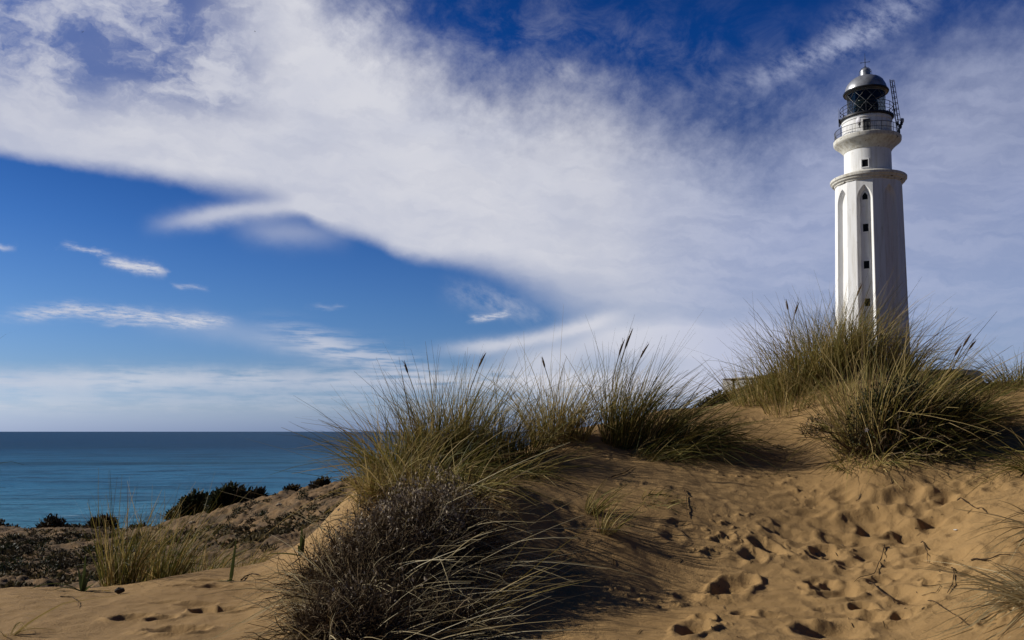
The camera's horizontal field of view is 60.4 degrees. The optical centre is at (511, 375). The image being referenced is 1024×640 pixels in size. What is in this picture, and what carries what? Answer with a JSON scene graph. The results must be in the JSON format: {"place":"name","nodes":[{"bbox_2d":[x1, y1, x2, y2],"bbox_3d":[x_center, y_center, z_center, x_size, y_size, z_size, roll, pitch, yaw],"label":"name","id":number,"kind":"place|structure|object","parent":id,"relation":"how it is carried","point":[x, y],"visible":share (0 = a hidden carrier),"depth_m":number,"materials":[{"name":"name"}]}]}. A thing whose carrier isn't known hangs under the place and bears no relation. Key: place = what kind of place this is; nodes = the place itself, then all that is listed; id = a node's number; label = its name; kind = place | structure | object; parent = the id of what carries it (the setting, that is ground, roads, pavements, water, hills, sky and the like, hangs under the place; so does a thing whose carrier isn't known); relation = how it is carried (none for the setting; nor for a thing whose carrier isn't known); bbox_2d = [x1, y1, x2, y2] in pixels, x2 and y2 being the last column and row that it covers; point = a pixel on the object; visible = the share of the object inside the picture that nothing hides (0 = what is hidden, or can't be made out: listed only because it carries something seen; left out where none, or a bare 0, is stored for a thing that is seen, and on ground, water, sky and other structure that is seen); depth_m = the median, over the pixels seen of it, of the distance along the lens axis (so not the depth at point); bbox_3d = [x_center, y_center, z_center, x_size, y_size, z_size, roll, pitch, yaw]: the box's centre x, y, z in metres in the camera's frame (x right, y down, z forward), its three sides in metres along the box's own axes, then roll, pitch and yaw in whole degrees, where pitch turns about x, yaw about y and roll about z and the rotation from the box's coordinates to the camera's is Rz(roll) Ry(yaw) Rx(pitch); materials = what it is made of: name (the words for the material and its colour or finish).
{"place":"outdoors","nodes":[
{"label":"outdoors","id":0,"kind":"place"},
{"bbox_2d":[104,587,124,593],"bbox_3d":[-2.600,1.401,5.728,0.154,0.044,0.044,0,-4,0],"label":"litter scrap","id":1,"kind":"object","parent":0,"point":[119,590],"visible":1,"depth_m":5.72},
{"bbox_2d":[0,432,538,528],"bbox_3d":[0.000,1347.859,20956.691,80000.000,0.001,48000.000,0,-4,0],"label":"sea","id":2,"kind":"structure","parent":0,"point":[55,473],"depth_m":268.93,"materials":[{"name":"liquid"}]},
{"bbox_2d":[0,364,1023,639],"bbox_3d":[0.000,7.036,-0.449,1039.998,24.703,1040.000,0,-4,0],"label":"sand dunes","id":3,"kind":"structure","parent":0,"point":[786,536],"depth_m":5.41,"materials":[{"name":"sand"}]},
{"bbox_2d":[0,518,10,526],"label":"dark bush","id":4,"kind":"object","parent":3,"relation":"on","point":[2,521],"visible":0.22,"depth_m":32.60,"materials":[{"name":"green plant"}]},
{"bbox_2d":[0,563,14,572],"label":"scrub bush","id":5,"kind":"object","parent":3,"relation":"on","point":[2,569],"visible":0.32,"depth_m":16.54,"materials":[{"name":"green plant"}]},
{"bbox_2d":[0,532,19,540],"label":"scrub bush","id":6,"kind":"object","parent":3,"relation":"on","point":[8,535],"visible":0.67,"depth_m":24.40,"materials":[{"name":"green plant"}]},
{"bbox_2d":[0,541,21,554],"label":"scrub bush","id":7,"kind":"object","parent":3,"relation":"on","point":[5,547],"visible":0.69,"depth_m":22.23,"materials":[{"name":"green plant"}]},
{"bbox_2d":[1,556,29,566],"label":"scrub bush","id":8,"kind":"object","parent":3,"relation":"on","point":[16,563],"visible":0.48,"depth_m":17.77,"materials":[{"name":"green plant"}]},
{"bbox_2d":[8,548,22,557],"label":"scrub bush","id":9,"kind":"object","parent":3,"relation":"on","point":[16,554],"visible":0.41,"depth_m":21.40,"materials":[{"name":"green plant"}]},
{"bbox_2d":[23,546,34,554],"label":"scrub bush","id":10,"kind":"object","parent":3,"relation":"on","point":[29,549],"visible":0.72,"depth_m":21.75,"materials":[{"name":"green plant"}]},
{"bbox_2d":[24,563,40,576],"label":"scrub bush","id":11,"kind":"object","parent":3,"relation":"on","point":[28,572],"visible":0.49,"depth_m":15.59,"materials":[{"name":"green plant"}]},
{"bbox_2d":[24,534,46,540],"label":"scrub bush","id":12,"kind":"object","parent":3,"relation":"on","point":[38,537],"visible":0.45,"depth_m":24.11,"materials":[{"name":"green plant"}]},
{"bbox_2d":[35,540,50,552],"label":"scrub bush","id":13,"kind":"object","parent":3,"relation":"on","point":[42,548],"visible":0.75,"depth_m":22.03,"materials":[{"name":"green plant"}]},
{"bbox_2d":[27,513,72,527],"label":"dark bush","id":14,"kind":"object","parent":3,"relation":"on","point":[53,520],"visible":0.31,"depth_m":32.52,"materials":[{"name":"green plant"}]},
{"bbox_2d":[41,562,62,572],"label":"scrub bush","id":15,"kind":"object","parent":3,"relation":"on","point":[56,566],"visible":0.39,"depth_m":15.57,"materials":[{"name":"green plant"}]},
{"bbox_2d":[44,554,65,562],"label":"scrub bush","id":16,"kind":"object","parent":3,"relation":"on","point":[54,556],"visible":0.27,"depth_m":18.96,"materials":[{"name":"green plant"}]},
{"bbox_2d":[52,535,66,543],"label":"scrub bush","id":17,"kind":"object","parent":3,"relation":"on","point":[59,539],"visible":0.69,"depth_m":22.99,"materials":[{"name":"green plant"}]},
{"bbox_2d":[28,555,93,590],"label":"sea lily","id":18,"kind":"object","parent":3,"relation":"on","point":[83,582],"visible":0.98,"depth_m":5.87,"materials":[{"name":"green plant"}]},
{"bbox_2d":[53,551,73,559],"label":"scrub bush","id":19,"kind":"object","parent":3,"relation":"on","point":[62,555],"visible":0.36,"depth_m":19.81,"materials":[{"name":"green plant"}]},
{"bbox_2d":[0,589,128,636],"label":"marram tuft","id":20,"kind":"object","parent":3,"relation":"on","point":[24,626],"visible":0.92,"depth_m":4.32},
{"bbox_2d":[50,558,82,570],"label":"scrub bush","id":21,"kind":"object","parent":3,"relation":"on","point":[68,564],"visible":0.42,"depth_m":15.77,"materials":[{"name":"green plant"}]},
{"bbox_2d":[62,531,81,537],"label":"scrub bush","id":22,"kind":"object","parent":3,"relation":"on","point":[73,533],"visible":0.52,"depth_m":23.89,"materials":[{"name":"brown plant"}]},
{"bbox_2d":[76,553,95,566],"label":"scrub bush","id":23,"kind":"object","parent":3,"relation":"on","point":[89,559],"visible":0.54,"depth_m":16.42,"materials":[{"name":"green plant"}]},
{"bbox_2d":[74,544,97,555],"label":"scrub bush","id":24,"kind":"object","parent":3,"relation":"on","point":[91,547],"visible":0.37,"depth_m":20.05,"materials":[{"name":"green plant"}]},
{"bbox_2d":[78,532,97,541],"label":"scrub bush","id":25,"kind":"object","parent":3,"relation":"on","point":[87,537],"visible":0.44,"depth_m":23.00,"materials":[{"name":"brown plant"}]},
{"bbox_2d":[90,543,104,554],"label":"scrub bush","id":26,"kind":"object","parent":3,"relation":"on","point":[93,549],"visible":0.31,"depth_m":19.59,"materials":[{"name":"brown plant"}]},
{"bbox_2d":[74,512,126,528],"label":"dark bush","id":27,"kind":"object","parent":3,"relation":"on","point":[107,518],"visible":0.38,"depth_m":30.55,"materials":[{"name":"green plant"}]},
{"bbox_2d":[40,468,208,586],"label":"marram tuft","id":28,"kind":"object","parent":3,"relation":"on","point":[115,575],"visible":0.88,"depth_m":6.46,"materials":[{"name":"plant"}]},
{"bbox_2d":[87,473,273,581],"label":"marram tuft","id":29,"kind":"object","parent":3,"relation":"on","point":[172,567],"visible":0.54,"depth_m":7.14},
{"bbox_2d":[0,475,365,587],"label":"ground cover","id":30,"kind":"object","parent":3,"relation":"on","point":[254,534],"visible":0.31,"depth_m":16.88,"materials":[{"name":"plant"}]},
{"bbox_2d":[155,487,213,520],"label":"dark bush","id":31,"kind":"object","parent":3,"relation":"on","point":[193,498],"visible":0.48,"depth_m":25.03,"materials":[{"name":"green plant"}]},
{"bbox_2d":[173,525,201,538],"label":"scrub bush","id":32,"kind":"object","parent":3,"relation":"on","point":[186,531],"visible":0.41,"depth_m":19.48,"materials":[{"name":"green plant"}]},
{"bbox_2d":[132,523,282,581],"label":"marram tuft","id":33,"kind":"object","parent":3,"relation":"on","point":[215,564],"visible":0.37,"depth_m":7.69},
{"bbox_2d":[212,525,231,534],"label":"scrub bush","id":34,"kind":"object","parent":3,"relation":"on","point":[222,529],"visible":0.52,"depth_m":19.34,"materials":[{"name":"green plant"}]},
{"bbox_2d":[200,481,251,512],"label":"dark bush","id":35,"kind":"object","parent":3,"relation":"on","point":[224,499],"visible":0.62,"depth_m":23.62,"materials":[{"name":"green plant"}]},
{"bbox_2d":[221,538,236,580],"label":"sea lily","id":36,"kind":"object","parent":3,"relation":"on","point":[232,567],"visible":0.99,"depth_m":5.90,"materials":[{"name":"green plant"}]},
{"bbox_2d":[199,540,291,568],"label":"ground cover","id":37,"kind":"object","parent":3,"relation":"on","point":[259,560],"visible":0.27,"depth_m":8.32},
{"bbox_2d":[243,499,258,507],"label":"scrub bush","id":38,"kind":"object","parent":3,"relation":"on","point":[245,505],"visible":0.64,"depth_m":22.20,"materials":[{"name":"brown plant"}]},
{"bbox_2d":[244,485,269,500],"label":"dark bush","id":39,"kind":"object","parent":3,"relation":"on","point":[252,494],"visible":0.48,"depth_m":23.70,"materials":[{"name":"green plant"}]},
{"bbox_2d":[260,542,275,551],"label":"scrub bush","id":40,"kind":"object","parent":3,"relation":"on","point":[268,546],"visible":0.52,"depth_m":12.34,"materials":[{"name":"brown plant"}]},
{"bbox_2d":[266,528,304,555],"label":"sea lily","id":41,"kind":"object","parent":3,"relation":"on","point":[302,542],"visible":0.85,"depth_m":6.00,"materials":[{"name":"green plant"}]},
{"bbox_2d":[197,556,383,639],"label":"dry stalks","id":42,"kind":"object","parent":3,"relation":"on","point":[282,580],"visible":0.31,"depth_m":4.41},
{"bbox_2d":[282,483,301,490],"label":"dark bush","id":43,"kind":"object","parent":3,"relation":"on","point":[296,487],"visible":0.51,"depth_m":23.23,"materials":[{"name":"green plant"}]},
{"bbox_2d":[296,489,308,499],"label":"scrub bush","id":44,"kind":"object","parent":3,"relation":"on","point":[301,495],"visible":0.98,"depth_m":20.12,"materials":[{"name":"green plant"}]},
{"bbox_2d":[308,476,331,488],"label":"dark bush","id":45,"kind":"object","parent":3,"relation":"on","point":[318,482],"visible":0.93,"depth_m":22.77,"materials":[{"name":"green plant"}]},
{"bbox_2d":[327,486,346,497],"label":"scrub bush","id":46,"kind":"object","parent":3,"relation":"on","point":[335,492],"visible":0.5,"depth_m":18.52,"materials":[{"name":"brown plant"}]},
{"bbox_2d":[330,454,373,507],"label":"grass shoots","id":47,"kind":"object","parent":3,"relation":"on","point":[351,480],"depth_m":6.04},
{"bbox_2d":[274,369,495,493],"bbox_3d":[-0.926,0.464,6.818,1.706,1.086,1.850,2,-4,-32],"label":"marram tuft","id":48,"kind":"object","parent":3,"relation":"on","point":[408,454],"visible":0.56,"depth_m":6.72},
{"bbox_2d":[305,420,465,505],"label":"marram tuft","id":49,"kind":"object","parent":3,"relation":"on","point":[380,474],"visible":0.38,"depth_m":6.18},
{"bbox_2d":[229,563,559,639],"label":"dead shrub","id":50,"kind":"object","parent":3,"relation":"on","point":[348,622],"visible":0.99,"depth_m":3.81,"materials":[{"name":"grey plant"}]},
{"bbox_2d":[210,471,579,639],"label":"dead shrub","id":51,"kind":"object","parent":3,"relation":"on","point":[351,550],"visible":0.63,"depth_m":4.61,"materials":[{"name":"grey plant"}]},
{"bbox_2d":[260,510,562,638],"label":"dry stalks","id":52,"kind":"object","parent":3,"relation":"on","point":[383,569],"visible":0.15,"depth_m":4.43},
{"bbox_2d":[239,535,586,639],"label":"dead shrub","id":53,"kind":"object","parent":3,"relation":"on","point":[464,624],"visible":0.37,"depth_m":4.17,"materials":[{"name":"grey plant"}]},
{"bbox_2d":[296,339,539,472],"bbox_3d":[-0.714,0.263,7.053,1.975,1.155,1.477,0,-4,0],"label":"marram tuft","id":54,"kind":"object","parent":3,"relation":"on","point":[427,429],"visible":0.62,"depth_m":6.92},
{"bbox_2d":[246,395,601,550],"bbox_3d":[-0.554,0.641,6.044,2.439,1.042,2.147,1,-4,-12],"label":"marram tuft","id":55,"kind":"object","parent":3,"relation":"on","point":[455,472],"visible":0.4,"depth_m":6.03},
{"bbox_2d":[279,442,569,584],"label":"dry stalks","id":56,"kind":"object","parent":3,"relation":"on","point":[446,503],"visible":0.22,"depth_m":5.13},
{"bbox_2d":[222,441,671,638],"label":"dead shrub","id":57,"kind":"object","parent":3,"relation":"on","point":[479,545],"visible":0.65,"depth_m":5.00,"materials":[{"name":"grey plant"}]},
{"bbox_2d":[372,346,564,468],"bbox_3d":[-0.242,0.231,7.008,1.516,1.077,1.695,3,-5,-42],"label":"marram tuft","id":58,"kind":"object","parent":3,"relation":"on","point":[487,419],"visible":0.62,"depth_m":6.99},
{"bbox_2d":[366,518,594,636],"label":"dry stalks","id":59,"kind":"object","parent":3,"relation":"on","point":[444,576],"visible":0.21,"depth_m":4.46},
{"bbox_2d":[386,434,595,541],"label":"marram tuft","id":60,"kind":"object","parent":3,"relation":"on","point":[506,478],"visible":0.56,"depth_m":5.67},
{"bbox_2d":[433,358,598,467],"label":"marram tuft","id":61,"kind":"object","parent":3,"relation":"on","point":[526,431],"visible":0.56,"depth_m":7.07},
{"bbox_2d":[445,390,603,462],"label":"marram tuft","id":62,"kind":"object","parent":3,"relation":"on","point":[541,449],"visible":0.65,"depth_m":7.08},
{"bbox_2d":[464,523,621,627],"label":"dry stalks","id":63,"kind":"object","parent":3,"relation":"on","point":[500,607],"visible":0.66,"depth_m":4.47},
{"bbox_2d":[484,433,632,494],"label":"marram tuft","id":64,"kind":"object","parent":3,"relation":"on","point":[544,470],"visible":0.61,"depth_m":6.50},
{"bbox_2d":[470,305,658,446],"bbox_3d":[0.469,0.064,7.614,1.585,1.231,1.687,0,-4,0],"label":"marram tuft","id":65,"kind":"object","parent":3,"relation":"on","point":[560,423],"visible":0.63,"depth_m":7.46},
{"bbox_2d":[136,419,1014,639],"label":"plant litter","id":66,"kind":"object","parent":3,"relation":"on","point":[750,562],"visible":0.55,"depth_m":4.97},
{"bbox_2d":[515,356,660,441],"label":"marram tuft","id":67,"kind":"object","parent":3,"relation":"on","point":[579,434],"visible":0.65,"depth_m":7.56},
{"bbox_2d":[585,475,657,516],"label":"marram tuft","id":68,"kind":"object","parent":3,"relation":"on","point":[600,507],"visible":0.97,"depth_m":5.81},
{"bbox_2d":[589,492,659,535],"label":"marram tuft","id":69,"kind":"object","parent":3,"relation":"on","point":[606,527],"visible":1,"depth_m":5.50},
{"bbox_2d":[554,309,719,449],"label":"marram tuft","id":70,"kind":"object","parent":3,"relation":"on","point":[617,438],"visible":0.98,"depth_m":7.51,"materials":[{"name":"plant"}]},
{"bbox_2d":[642,486,695,513],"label":"marram tuft","id":71,"kind":"object","parent":3,"relation":"on","point":[660,492],"visible":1,"depth_m":6.10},
{"bbox_2d":[601,346,781,452],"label":"marram tuft","id":72,"kind":"object","parent":3,"relation":"on","point":[670,412],"visible":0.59,"depth_m":7.56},
{"bbox_2d":[631,426,751,470],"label":"marram tuft","id":73,"kind":"object","parent":3,"relation":"on","point":[648,451],"visible":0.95,"depth_m":7.15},
{"bbox_2d":[690,388,737,407],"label":"dark bush","id":74,"kind":"object","parent":3,"relation":"on","point":[721,400],"visible":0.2,"depth_m":14.37,"materials":[{"name":"green plant"}]},
{"bbox_2d":[645,383,808,477],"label":"marram tuft","id":75,"kind":"object","parent":3,"relation":"on","point":[692,434],"visible":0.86,"depth_m":7.40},
{"bbox_2d":[685,347,806,407],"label":"marram tuft","id":76,"kind":"object","parent":3,"relation":"on","point":[759,391],"visible":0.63,"depth_m":9.13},
{"bbox_2d":[743,372,786,393],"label":"hedge","id":77,"kind":"object","parent":3,"relation":"on","point":[756,382],"visible":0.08,"depth_m":72.09,"materials":[{"name":"green plant"}]},
{"bbox_2d":[684,274,869,401],"bbox_3d":[2.843,-0.334,9.169,1.882,1.276,1.788,2,-4,-31],"label":"marram tuft","id":78,"kind":"object","parent":3,"relation":"on","point":[795,366],"visible":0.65,"depth_m":8.95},
{"bbox_2d":[736,371,840,417],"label":"marram tuft","id":79,"kind":"object","parent":3,"relation":"on","point":[780,403],"visible":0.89,"depth_m":8.58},
{"bbox_2d":[791,410,833,440],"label":"grey herb","id":80,"kind":"object","parent":3,"relation":"on","point":[812,421],"visible":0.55,"depth_m":7.88,"materials":[{"name":"green plant"}]},
{"bbox_2d":[722,262,936,390],"bbox_3d":[3.261,-0.469,9.142,2.083,1.311,1.967,0,-4,0],"label":"marram tuft","id":81,"kind":"object","parent":3,"relation":"on","point":[825,367],"visible":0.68,"depth_m":8.89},
{"bbox_2d":[640,292,1023,492],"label":"marram tuft","id":82,"kind":"object","parent":3,"relation":"on","point":[868,384],"visible":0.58,"depth_m":6.87,"materials":[{"name":"plant"}]},
{"bbox_2d":[795,356,873,405],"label":"marram tuft","id":83,"kind":"object","parent":3,"relation":"on","point":[827,389],"visible":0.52,"depth_m":8.48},
{"bbox_2d":[723,369,980,390],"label":"keeper house","id":84,"kind":"structure","parent":3,"relation":"on","point":[753,378],"depth_m":103.74,"materials":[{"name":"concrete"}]},
{"bbox_2d":[766,268,961,372],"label":"marram tuft","id":85,"kind":"object","parent":3,"relation":"on","point":[880,349],"visible":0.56,"depth_m":8.89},
{"bbox_2d":[830,59,910,365],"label":"lighthouse","id":86,"kind":"object","parent":3,"relation":"on","point":[866,187],"visible":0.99,"depth_m":92.85,"materials":[{"name":"paint"}]},
{"bbox_2d":[861,192,868,200],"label":"window","id":87,"kind":"structure","parent":86,"relation":"in","point":[864,196],"depth_m":92.85,"materials":[{"name":"black glass"}]},
{"bbox_2d":[861,158,868,167],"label":"window","id":88,"kind":"structure","parent":86,"relation":"in","point":[864,162],"depth_m":93.46,"materials":[{"name":"black glass"}]},
{"bbox_2d":[862,223,868,232],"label":"window","id":89,"kind":"structure","parent":86,"relation":"in","point":[865,226],"depth_m":92.59,"materials":[{"name":"black glass"}]},
{"bbox_2d":[863,260,869,269],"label":"window","id":90,"kind":"structure","parent":86,"relation":"in","point":[866,263],"depth_m":92.26,"materials":[{"name":"black glass"}]},
{"bbox_2d":[863,118,869,130],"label":"door","id":91,"kind":"structure","parent":86,"relation":"in","point":[864,123],"depth_m":93.58,"materials":[{"name":"paint"}]},
{"bbox_2d":[864,297,870,306],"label":"window","id":92,"kind":"structure","parent":86,"relation":"in","point":[868,301],"depth_m":91.91,"materials":[{"name":"black glass"}]},
{"bbox_2d":[771,361,990,477],"bbox_3d":[2.880,0.490,6.811,1.616,1.269,1.512,0,-4,0],"label":"dark shrub","id":93,"kind":"object","parent":3,"relation":"on","point":[906,435],"visible":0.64,"depth_m":6.73,"materials":[{"name":"green plant"}]},
{"bbox_2d":[806,425,970,488],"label":"marram tuft","id":94,"kind":"object","parent":3,"relation":"on","point":[885,457],"visible":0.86,"depth_m":6.53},
{"bbox_2d":[819,296,982,375],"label":"marram tuft","id":95,"kind":"object","parent":3,"relation":"on","point":[879,361],"visible":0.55,"depth_m":8.81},
{"bbox_2d":[842,334,1023,466],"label":"marram tuft","id":96,"kind":"object","parent":3,"relation":"on","point":[975,418],"visible":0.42,"depth_m":6.73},
{"bbox_2d":[885,324,986,382],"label":"marram tuft","id":97,"kind":"object","parent":3,"relation":"on","point":[930,372],"visible":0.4,"depth_m":8.75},
{"bbox_2d":[933,368,977,382],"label":"hedge","id":98,"kind":"object","parent":3,"relation":"on","point":[959,376],"visible":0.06,"depth_m":71.80,"materials":[{"name":"green plant"}]},
{"bbox_2d":[893,373,1023,456],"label":"dark shrub","id":99,"kind":"object","parent":3,"relation":"on","point":[980,434],"visible":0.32,"depth_m":6.91,"materials":[{"name":"green plant"}]},
{"bbox_2d":[896,425,1021,467],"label":"marram tuft","id":100,"kind":"object","parent":3,"relation":"on","point":[959,451],"visible":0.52,"depth_m":6.53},
{"bbox_2d":[908,542,1023,639],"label":"dry tuft","id":101,"kind":"object","parent":3,"relation":"on","point":[1011,596],"visible":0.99,"depth_m":3.79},
{"bbox_2d":[939,367,1023,395],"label":"marram tuft","id":102,"kind":"object","parent":3,"relation":"on","point":[995,384],"visible":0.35,"depth_m":8.21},
{"bbox_2d":[941,331,1023,432],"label":"marram tuft","id":103,"kind":"object","parent":3,"relation":"on","point":[995,402],"visible":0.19,"depth_m":7.31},
{"bbox_2d":[946,413,1023,491],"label":"marram tuft","id":104,"kind":"object","parent":3,"relation":"on","point":[1014,466],"visible":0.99,"depth_m":6.00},
{"bbox_2d":[948,343,1023,389],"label":"marram tuft","id":105,"kind":"object","parent":3,"relation":"on","point":[1015,377],"visible":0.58,"depth_m":8.37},
{"bbox_2d":[954,492,1023,574],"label":"dry tuft","id":106,"kind":"object","parent":3,"relation":"on","point":[1020,523],"visible":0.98,"depth_m":4.54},
{"bbox_2d":[971,554,1009,560],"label":"dry twig","id":107,"kind":"object","parent":3,"relation":"on","point":[973,559],"visible":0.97,"depth_m":4.46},
{"bbox_2d":[0,0,1023,431],"label":"sky","id":108,"kind":"structure","parent":0,"point":[210,222],"materials":[{"name":"blue"}]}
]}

